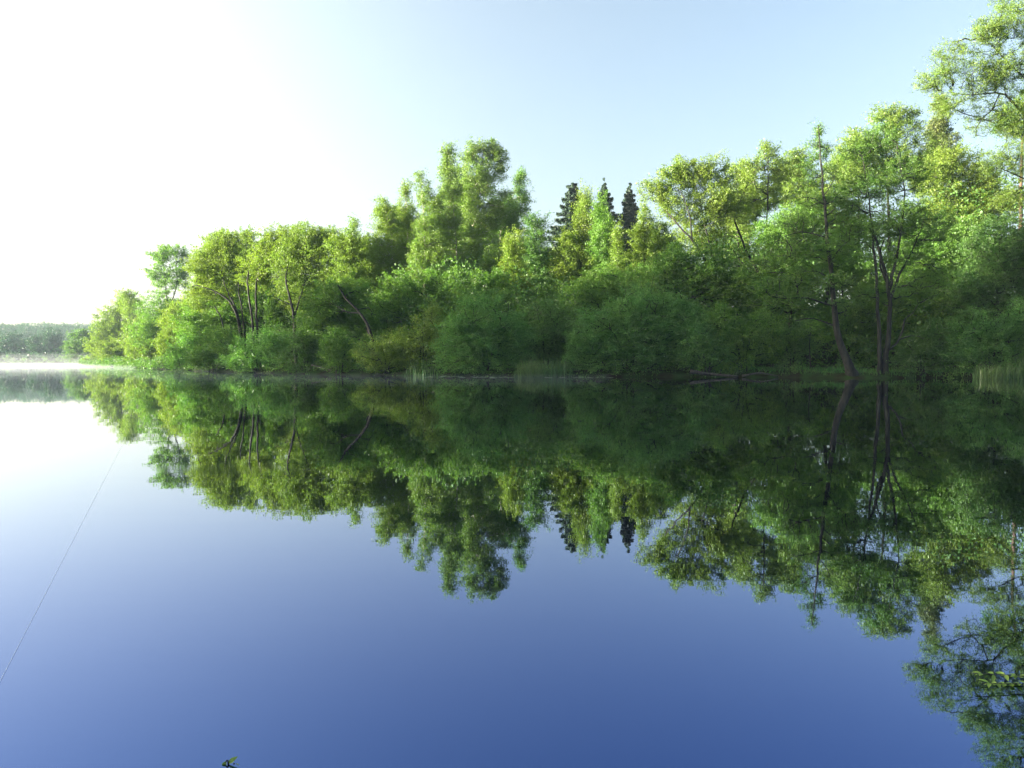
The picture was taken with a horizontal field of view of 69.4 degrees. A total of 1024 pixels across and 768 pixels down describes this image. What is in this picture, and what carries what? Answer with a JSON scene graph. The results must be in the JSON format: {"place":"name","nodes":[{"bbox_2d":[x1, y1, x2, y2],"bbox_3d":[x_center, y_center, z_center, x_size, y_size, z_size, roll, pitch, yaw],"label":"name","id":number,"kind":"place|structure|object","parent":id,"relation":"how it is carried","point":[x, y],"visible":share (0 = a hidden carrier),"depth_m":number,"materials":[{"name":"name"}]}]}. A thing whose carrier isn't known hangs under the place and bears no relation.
{"place":"outdoors","nodes":[
{"label":"outdoors","id":0,"kind":"place"},
{"bbox_2d":[0,364,1023,767],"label":"lake water","id":1,"kind":"structure","parent":0,"point":[288,570],"depth_m":4.57,"materials":[{"name":"blue liquid"}]},
{"bbox_2d":[4,440,124,672],"bbox_3d":[-3.731,1.093,6.537,0.001,0.001,12.585,-1,2,-25],"label":"fishing line","id":2,"kind":"object","parent":1,"relation":"on","point":[51,581],"visible":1,"depth_m":4.24,"materials":[{"name":"grey plastic"}]},
{"bbox_2d":[222,756,238,764],"bbox_3d":[-0.964,1.244,2.390,0.182,0.072,0.050,0,2,0],"label":"waterside plant","id":3,"kind":"object","parent":1,"relation":"in","point":[231,760],"visible":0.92,"depth_m":2.39,"materials":[{"name":"green plant"}]},
{"bbox_2d":[690,366,737,376],"bbox_3d":[16.101,-0.976,59.084,3.722,0.886,0.563,1,2,20],"label":"fallen log","id":4,"kind":"object","parent":1,"relation":"on","point":[705,373],"visible":1,"depth_m":59.19,"materials":[{"name":"grey wood"}]},
{"bbox_2d":[973,671,1023,687],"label":"leafy twig","id":5,"kind":"object","parent":1,"relation":"on","point":[1006,676],"visible":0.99,"depth_m":2.97,"materials":[{"name":"green plant"}]},
{"bbox_2d":[0,302,1023,378],"bbox_3d":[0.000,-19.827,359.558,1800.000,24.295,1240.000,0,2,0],"label":"ground","id":6,"kind":"structure","parent":0,"point":[682,373],"depth_m":64.30,"materials":[{"name":"green plant"}]},
{"bbox_2d":[0,325,33,361],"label":"distant tree","id":7,"kind":"object","parent":6,"relation":"on","point":[9,341],"visible":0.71,"depth_m":354.31,"materials":[{"name":"green plant"}]},
{"bbox_2d":[20,325,64,357],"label":"distant tree","id":8,"kind":"object","parent":6,"relation":"on","point":[35,344],"visible":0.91,"depth_m":349.82,"materials":[{"name":"green plant"}]},
{"bbox_2d":[0,319,107,362],"bbox_3d":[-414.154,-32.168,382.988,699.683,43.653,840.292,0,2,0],"label":"woodland","id":9,"kind":"object","parent":6,"relation":"on","point":[26,329],"visible":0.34,"depth_m":551.66,"materials":[{"name":"green plant"}]},
{"bbox_2d":[59,326,95,364],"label":"distant tree","id":10,"kind":"object","parent":6,"relation":"on","point":[72,346],"visible":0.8,"depth_m":260.62,"materials":[{"name":"green plant"}]},
{"bbox_2d":[82,289,140,360],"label":"broadleaf tree","id":11,"kind":"object","parent":6,"relation":"on","point":[112,321],"visible":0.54,"depth_m":206.38,"materials":[{"name":"green plant"}]},
{"bbox_2d":[89,329,137,361],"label":"lakeside bush","id":12,"kind":"object","parent":6,"relation":"on","point":[108,346],"visible":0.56,"depth_m":186.19,"materials":[{"name":"green plant"}]},
{"bbox_2d":[113,287,154,356],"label":"broadleaf tree","id":13,"kind":"object","parent":6,"relation":"on","point":[128,302],"visible":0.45,"depth_m":183.83,"materials":[{"name":"green plant"}]},
{"bbox_2d":[118,328,164,365],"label":"lakeside bush","id":14,"kind":"object","parent":6,"relation":"on","point":[135,353],"visible":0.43,"depth_m":150.19,"materials":[{"name":"green plant"}]},
{"bbox_2d":[123,241,192,361],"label":"broadleaf tree","id":15,"kind":"object","parent":6,"relation":"on","point":[165,254],"visible":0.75,"depth_m":148.61,"materials":[{"name":"green plant"}]},
{"bbox_2d":[144,288,204,360],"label":"broadleaf tree","id":16,"kind":"object","parent":6,"relation":"on","point":[168,333],"visible":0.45,"depth_m":126.74,"materials":[{"name":"green plant"}]},
{"bbox_2d":[154,327,211,369],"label":"lakeside bush","id":17,"kind":"object","parent":6,"relation":"on","point":[172,358],"visible":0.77,"depth_m":109.88,"materials":[{"name":"green plant"}]},
{"bbox_2d":[164,292,237,351],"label":"broadleaf tree","id":18,"kind":"object","parent":6,"relation":"on","point":[188,323],"visible":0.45,"depth_m":110.70,"materials":[{"name":"green plant"}]},
{"bbox_2d":[172,228,252,367],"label":"leaning tree","id":19,"kind":"object","parent":6,"relation":"on","point":[223,256],"visible":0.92,"depth_m":95.91,"materials":[{"name":"green plant"}]},
{"bbox_2d":[181,322,251,370],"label":"lakeside bush","id":20,"kind":"object","parent":6,"relation":"on","point":[201,355],"visible":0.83,"depth_m":93.01,"materials":[{"name":"green plant"}]},
{"bbox_2d":[186,225,262,351],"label":"broadleaf tree","id":21,"kind":"object","parent":6,"relation":"on","point":[216,231],"visible":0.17,"depth_m":106.67,"materials":[{"name":"green plant"}]},
{"bbox_2d":[179,259,280,334],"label":"broadleaf tree","id":22,"kind":"object","parent":6,"relation":"on","point":[199,305],"visible":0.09,"depth_m":104.70,"materials":[{"name":"green plant"}]},
{"bbox_2d":[226,221,255,337],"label":"broadleaf tree","id":23,"kind":"object","parent":6,"relation":"on","point":[243,237],"visible":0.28,"depth_m":105.16,"materials":[{"name":"green plant"}]},
{"bbox_2d":[194,278,306,347],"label":"broadleaf tree","id":24,"kind":"object","parent":6,"relation":"on","point":[225,312],"visible":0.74,"depth_m":96.89,"materials":[{"name":"green plant"}]},
{"bbox_2d":[215,319,298,371],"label":"lakeside bush","id":25,"kind":"object","parent":6,"relation":"on","point":[241,358],"visible":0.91,"depth_m":82.09,"materials":[{"name":"green plant"}]},
{"bbox_2d":[234,220,295,359],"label":"broadleaf tree","id":26,"kind":"object","parent":6,"relation":"on","point":[257,266],"visible":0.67,"depth_m":91.58,"materials":[{"name":"green plant"}]},
{"bbox_2d":[266,220,322,363],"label":"broadleaf tree","id":27,"kind":"object","parent":6,"relation":"on","point":[286,261],"visible":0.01,"depth_m":101.38,"materials":[{"name":"green plant"}]},
{"bbox_2d":[264,218,340,365],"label":"broadleaf tree","id":28,"kind":"object","parent":6,"relation":"on","point":[306,253],"visible":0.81,"depth_m":86.66,"materials":[{"name":"green plant"}]},
{"bbox_2d":[268,316,337,372],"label":"lakeside bush","id":29,"kind":"object","parent":6,"relation":"on","point":[302,346],"visible":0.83,"depth_m":74.97,"materials":[{"name":"green plant"}]},
{"bbox_2d":[283,257,370,311],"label":"broadleaf tree","id":30,"kind":"object","parent":6,"relation":"on","point":[307,280],"visible":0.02,"depth_m":94.31,"materials":[{"name":"green plant"}]},
{"bbox_2d":[313,323,367,374],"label":"lakeside bush","id":31,"kind":"object","parent":6,"relation":"on","point":[339,346],"visible":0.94,"depth_m":70.26,"materials":[{"name":"green plant"}]},
{"bbox_2d":[291,266,390,365],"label":"broadleaf tree","id":32,"kind":"object","parent":6,"relation":"on","point":[341,306],"visible":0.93,"depth_m":74.85,"materials":[{"name":"green plant"}]},
{"bbox_2d":[310,212,377,358],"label":"broadleaf tree","id":33,"kind":"object","parent":6,"relation":"on","point":[349,250],"visible":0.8,"depth_m":85.16,"materials":[{"name":"green plant"}]},
{"bbox_2d":[315,224,374,264],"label":"broadleaf tree","id":34,"kind":"object","parent":6,"relation":"on","point":[337,232],"visible":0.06,"depth_m":97.13,"materials":[{"name":"green plant"}]},
{"bbox_2d":[338,233,380,360],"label":"broadleaf tree","id":35,"kind":"object","parent":6,"relation":"on","point":[367,265],"visible":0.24,"depth_m":91.84,"materials":[{"name":"green plant"}]},
{"bbox_2d":[345,327,417,373],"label":"lakeside bush","id":36,"kind":"object","parent":6,"relation":"on","point":[385,348],"visible":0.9,"depth_m":67.34,"materials":[{"name":"green plant"}]},
{"bbox_2d":[364,193,413,342],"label":"birch tree","id":37,"kind":"object","parent":6,"relation":"on","point":[384,259],"visible":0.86,"depth_m":87.08,"materials":[{"name":"green plant"}]},
{"bbox_2d":[370,200,431,254],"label":"broadleaf tree","id":38,"kind":"object","parent":6,"relation":"on","point":[420,233],"visible":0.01,"depth_m":97.67,"materials":[{"name":"green plant"}]},
{"bbox_2d":[385,179,423,334],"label":"birch tree","id":39,"kind":"object","parent":6,"relation":"on","point":[407,220],"visible":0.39,"depth_m":89.11,"materials":[{"name":"green plant"}]},
{"bbox_2d":[354,258,476,351],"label":"broadleaf tree","id":40,"kind":"object","parent":6,"relation":"on","point":[414,289],"visible":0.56,"depth_m":78.92,"materials":[{"name":"green plant"}]},
{"bbox_2d":[389,300,448,369],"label":"lakeside bush","id":41,"kind":"object","parent":6,"relation":"on","point":[424,331],"visible":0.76,"depth_m":67.37,"materials":[{"name":"green plant"}]},
{"bbox_2d":[406,355,438,375],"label":"reed bed","id":42,"kind":"object","parent":6,"relation":"on","point":[424,370],"visible":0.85,"depth_m":65.10,"materials":[{"name":"green plant"}]},
{"bbox_2d":[404,167,454,359],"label":"birch tree","id":43,"kind":"object","parent":6,"relation":"on","point":[434,251],"visible":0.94,"depth_m":83.16,"materials":[{"name":"green plant"}]},
{"bbox_2d":[418,234,480,339],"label":"broadleaf tree","id":44,"kind":"object","parent":6,"relation":"on","point":[436,262],"visible":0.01,"depth_m":98.47,"materials":[{"name":"green plant"}]},
{"bbox_2d":[431,140,476,305],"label":"birch tree","id":45,"kind":"object","parent":6,"relation":"on","point":[448,224],"visible":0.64,"depth_m":90.91,"materials":[{"name":"green plant"}]},
{"bbox_2d":[418,153,489,259],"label":"broadleaf tree","id":46,"kind":"object","parent":6,"relation":"on","point":[459,173],"visible":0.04,"depth_m":101.16,"materials":[{"name":"green plant"}]},
{"bbox_2d":[448,134,518,277],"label":"birch tree","id":47,"kind":"object","parent":6,"relation":"on","point":[477,186],"visible":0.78,"depth_m":93.69,"materials":[{"name":"green plant"}]},
{"bbox_2d":[423,282,549,375],"bbox_3d":[-2.515,-4.810,64.375,9.436,8.159,8.338,-1,2,-38],"label":"willow bush","id":48,"kind":"object","parent":6,"relation":"on","point":[465,331],"visible":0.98,"depth_m":63.34,"materials":[{"name":"green plant"}]},
{"bbox_2d":[440,266,537,360],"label":"broadleaf tree","id":49,"kind":"object","parent":6,"relation":"on","point":[494,277],"visible":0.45,"depth_m":77.10,"materials":[{"name":"green plant"}]},
{"bbox_2d":[463,240,531,349],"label":"broadleaf tree","id":50,"kind":"object","parent":6,"relation":"on","point":[486,266],"visible":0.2,"depth_m":84.85,"materials":[{"name":"green plant"}]},
{"bbox_2d":[478,187,531,314],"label":"broadleaf tree","id":51,"kind":"object","parent":6,"relation":"on","point":[524,228],"visible":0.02,"depth_m":102.57,"materials":[{"name":"green plant"}]},
{"bbox_2d":[482,165,534,259],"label":"birch tree","id":52,"kind":"object","parent":6,"relation":"on","point":[524,198],"visible":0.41,"depth_m":96.90,"materials":[{"name":"green plant"}]},
{"bbox_2d":[0,351,1023,377],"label":"undergrowth","id":53,"kind":"object","parent":6,"relation":"on","point":[117,362],"visible":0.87,"depth_m":80.37,"materials":[{"name":"green plant"}]},
{"bbox_2d":[492,224,540,313],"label":"broadleaf tree","id":54,"kind":"object","parent":6,"relation":"on","point":[513,251],"visible":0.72,"depth_m":79.21,"materials":[{"name":"green plant"}]},
{"bbox_2d":[516,210,565,314],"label":"broadleaf tree","id":55,"kind":"object","parent":6,"relation":"on","point":[534,254],"visible":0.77,"depth_m":83.14,"materials":[{"name":"green plant"}]},
{"bbox_2d":[511,355,572,376],"bbox_3d":[2.639,-1.534,61.339,5.656,2.555,3.723,0,2,0],"label":"reed bed","id":56,"kind":"object","parent":6,"relation":"on","point":[531,369],"visible":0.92,"depth_m":60.84,"materials":[{"name":"green plant"}]},
{"bbox_2d":[520,244,573,280],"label":"broadleaf tree","id":57,"kind":"object","parent":6,"relation":"on","point":[551,258],"visible":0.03,"depth_m":88.51,"materials":[{"name":"green plant"}]},
{"bbox_2d":[513,292,581,367],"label":"lakeside bush","id":58,"kind":"object","parent":6,"relation":"on","point":[556,347],"visible":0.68,"depth_m":66.10,"materials":[{"name":"green plant"}]},
{"bbox_2d":[521,255,575,334],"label":"broadleaf tree","id":59,"kind":"object","parent":6,"relation":"on","point":[548,291],"visible":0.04,"depth_m":86.74,"materials":[{"name":"green plant"}]},
{"bbox_2d":[109,171,1023,368],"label":"woodland","id":60,"kind":"object","parent":6,"relation":"on","point":[817,311],"visible":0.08,"depth_m":72.03,"materials":[{"name":"green plant"}]},
{"bbox_2d":[539,182,602,283],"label":"spruce tree","id":61,"kind":"object","parent":6,"relation":"on","point":[571,193],"visible":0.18,"depth_m":116.31,"materials":[{"name":"green plant"}]},
{"bbox_2d":[544,178,610,293],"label":"broadleaf tree","id":62,"kind":"object","parent":6,"relation":"on","point":[572,247],"visible":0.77,"depth_m":82.97,"materials":[{"name":"green plant"}]},
{"bbox_2d":[584,178,629,290],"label":"spruce tree","id":63,"kind":"object","parent":6,"relation":"on","point":[603,189],"visible":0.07,"depth_m":114.67,"materials":[{"name":"green plant"}]},
{"bbox_2d":[584,187,635,304],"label":"broadleaf tree","id":64,"kind":"object","parent":6,"relation":"on","point":[603,228],"visible":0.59,"depth_m":79.16,"materials":[{"name":"green plant"}]},
{"bbox_2d":[551,261,682,320],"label":"broadleaf tree","id":65,"kind":"object","parent":6,"relation":"on","point":[587,292],"visible":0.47,"depth_m":73.97,"materials":[{"name":"green plant"}]},
{"bbox_2d":[604,213,633,325],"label":"broadleaf tree","id":66,"kind":"object","parent":6,"relation":"on","point":[617,236],"visible":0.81,"depth_m":76.41,"materials":[{"name":"green plant"}]},
{"bbox_2d":[614,183,640,264],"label":"spruce tree","id":67,"kind":"object","parent":6,"relation":"on","point":[629,213],"visible":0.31,"depth_m":118.56,"materials":[{"name":"green plant"}]},
{"bbox_2d":[560,267,715,375],"bbox_3d":[10.842,-5.275,62.179,14.077,9.116,7.760,0,2,0],"label":"willow bush","id":68,"kind":"object","parent":6,"relation":"on","point":[593,349],"visible":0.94,"depth_m":61.28,"materials":[{"name":"green plant"}]},
{"bbox_2d":[624,200,660,282],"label":"broadleaf tree","id":69,"kind":"object","parent":6,"relation":"on","point":[641,230],"visible":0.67,"depth_m":77.29,"materials":[{"name":"green plant"}]},
{"bbox_2d":[629,225,683,283],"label":"broadleaf tree","id":70,"kind":"object","parent":6,"relation":"on","point":[657,244],"visible":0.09,"depth_m":80.86,"materials":[{"name":"green plant"}]},
{"bbox_2d":[630,216,691,261],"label":"broadleaf tree","id":71,"kind":"object","parent":6,"relation":"on","point":[665,227],"visible":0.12,"depth_m":86.90,"materials":[{"name":"green plant"}]},
{"bbox_2d":[628,234,752,364],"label":"broadleaf tree","id":72,"kind":"object","parent":6,"relation":"on","point":[677,267],"visible":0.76,"depth_m":68.86,"materials":[{"name":"green plant"}]},
{"bbox_2d":[636,147,757,338],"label":"broadleaf tree","id":73,"kind":"object","parent":6,"relation":"on","point":[678,173],"visible":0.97,"depth_m":71.96,"materials":[{"name":"green plant"}]},
{"bbox_2d":[668,312,741,375],"bbox_3d":[15.864,-3.186,60.225,6.540,5.285,4.461,0,2,-10],"label":"lakeside bush","id":74,"kind":"object","parent":6,"relation":"on","point":[701,348],"visible":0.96,"depth_m":59.84,"materials":[{"name":"green plant"}]},
{"bbox_2d":[704,210,768,314],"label":"broadleaf tree","id":75,"kind":"object","parent":6,"relation":"on","point":[730,232],"visible":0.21,"depth_m":84.74,"materials":[{"name":"green plant"}]},
{"bbox_2d":[713,152,770,319],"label":"broadleaf tree","id":76,"kind":"object","parent":6,"relation":"on","point":[735,170],"visible":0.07,"depth_m":82.82,"materials":[{"name":"green plant"}]},
{"bbox_2d":[700,299,791,373],"bbox_3d":[19.018,-3.948,60.625,8.194,6.163,4.954,0,2,0],"label":"lakeside bush","id":77,"kind":"object","parent":6,"relation":"on","point":[757,340],"visible":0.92,"depth_m":60.16,"materials":[{"name":"green plant"}]},
{"bbox_2d":[742,369,777,376],"bbox_3d":[19.661,-0.895,58.701,2.752,0.665,0.171,0,2,13],"label":"fallen log","id":78,"kind":"object","parent":6,"relation":"on","point":[760,372],"visible":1,"depth_m":58.68,"materials":[{"name":"grey wood"}]},
{"bbox_2d":[726,138,796,340],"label":"broadleaf tree","id":79,"kind":"object","parent":6,"relation":"on","point":[768,191],"visible":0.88,"depth_m":74.98,"materials":[{"name":"green plant"}]},
{"bbox_2d":[727,198,838,366],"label":"broadleaf tree","id":80,"kind":"object","parent":6,"relation":"on","point":[769,235],"visible":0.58,"depth_m":67.07,"materials":[{"name":"green plant"}]},
{"bbox_2d":[758,316,826,369],"bbox_3d":[22.759,-3.265,60.486,5.758,4.552,4.284,0,2,0],"label":"lakeside bush","id":81,"kind":"object","parent":6,"relation":"on","point":[793,348],"visible":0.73,"depth_m":60.32,"materials":[{"name":"green plant"}]},
{"bbox_2d":[769,138,834,325],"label":"broadleaf tree","id":82,"kind":"object","parent":6,"relation":"on","point":[790,186],"visible":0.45,"depth_m":80.62,"materials":[{"name":"green plant"}]},
{"bbox_2d":[745,118,867,376],"bbox_3d":[22.624,-10.350,56.560,9.571,20.124,4.321,0,2,6],"label":"alder tree","id":83,"kind":"object","parent":6,"relation":"on","point":[849,367],"visible":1,"depth_m":56.43,"materials":[{"name":"green plant"}]},
{"bbox_2d":[790,315,833,370],"bbox_3d":[24.117,-3.284,59.562,3.578,4.771,2.334,0,2,12],"label":"sapling","id":84,"kind":"object","parent":6,"relation":"on","point":[819,337],"visible":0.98,"depth_m":59.38,"materials":[{"name":"green plant"}]},
{"bbox_2d":[768,154,867,343],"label":"broadleaf tree","id":85,"kind":"object","parent":6,"relation":"on","point":[829,210],"visible":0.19,"depth_m":79.06,"materials":[{"name":"green plant"}]},
{"bbox_2d":[808,223,897,356],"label":"broadleaf tree","id":86,"kind":"object","parent":6,"relation":"on","point":[852,317],"visible":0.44,"depth_m":67.16,"materials":[{"name":"green plant"}]},
{"bbox_2d":[822,125,884,264],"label":"broadleaf tree","id":87,"kind":"object","parent":6,"relation":"on","point":[858,163],"visible":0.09,"depth_m":83.03,"materials":[{"name":"green plant"}]},
{"bbox_2d":[690,364,1022,377],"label":"bank grass","id":88,"kind":"structure","parent":6,"relation":"on","point":[870,370],"depth_m":59.07,"materials":[{"name":"green plant"}]},
{"bbox_2d":[829,100,950,353],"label":"broadleaf tree","id":89,"kind":"object","parent":6,"relation":"on","point":[896,116],"visible":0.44,"depth_m":72.84,"materials":[{"name":"green plant"}]},
{"bbox_2d":[826,116,971,373],"bbox_3d":[29.649,-10.550,57.267,11.036,20.048,4.943,0,2,0],"label":"alder tree","id":90,"kind":"object","parent":6,"relation":"on","point":[872,227],"visible":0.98,"depth_m":56.77,"materials":[{"name":"green plant"}]},
{"bbox_2d":[888,312,970,375],"bbox_3d":[32.252,-3.089,57.218,5.866,5.162,3.946,1,2,29],"label":"lakeside bush","id":91,"kind":"object","parent":6,"relation":"on","point":[922,346],"visible":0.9,"depth_m":56.98,"materials":[{"name":"green plant"}]},
{"bbox_2d":[866,207,1001,364],"bbox_3d":[37.690,-8.555,65.715,11.938,14.010,6.550,0,2,0],"label":"broadleaf tree","id":92,"kind":"object","parent":6,"relation":"on","point":[942,253],"visible":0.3,"depth_m":64.97,"materials":[{"name":"green plant"}]},
{"bbox_2d":[886,193,991,253],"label":"broadleaf tree","id":93,"kind":"object","parent":6,"relation":"on","point":[895,238],"visible":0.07,"depth_m":75.28,"materials":[{"name":"green plant"}]},
{"bbox_2d":[911,87,967,301],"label":"tree","id":94,"kind":"object","parent":6,"relation":"on","point":[937,127],"visible":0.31,"depth_m":80.66,"materials":[{"name":"green plant"}]},
{"bbox_2d":[899,139,1023,324],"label":"broadleaf tree","id":95,"kind":"object","parent":6,"relation":"on","point":[946,168],"visible":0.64,"depth_m":68.68,"materials":[{"name":"green plant"}]},
{"bbox_2d":[907,0,1023,211],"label":"overhanging tree","id":96,"kind":"object","parent":6,"relation":"on","point":[996,28],"visible":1,"depth_m":49.25,"materials":[{"name":"green plant"}]},
{"bbox_2d":[931,208,1023,359],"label":"broadleaf tree","id":97,"kind":"object","parent":6,"relation":"on","point":[980,288],"visible":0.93,"depth_m":61.21,"materials":[{"name":"green plant"}]},
{"bbox_2d":[931,295,1023,375],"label":"lakeside bush","id":98,"kind":"object","parent":6,"relation":"on","point":[982,348],"visible":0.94,"depth_m":55.83,"materials":[{"name":"green plant"}]},
{"bbox_2d":[970,347,1023,378],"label":"reed bed","id":99,"kind":"object","parent":6,"relation":"on","point":[1002,374],"visible":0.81,"depth_m":54.62,"materials":[{"name":"green plant"}]},
{"bbox_2d":[988,86,1023,362],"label":"tree","id":100,"kind":"object","parent":6,"relation":"on","point":[1021,185],"visible":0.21,"depth_m":65.44,"materials":[{"name":"green plant"}]},
{"bbox_2d":[0,0,1023,331],"label":"sky","id":101,"kind":"structure","parent":0,"point":[128,128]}
]}

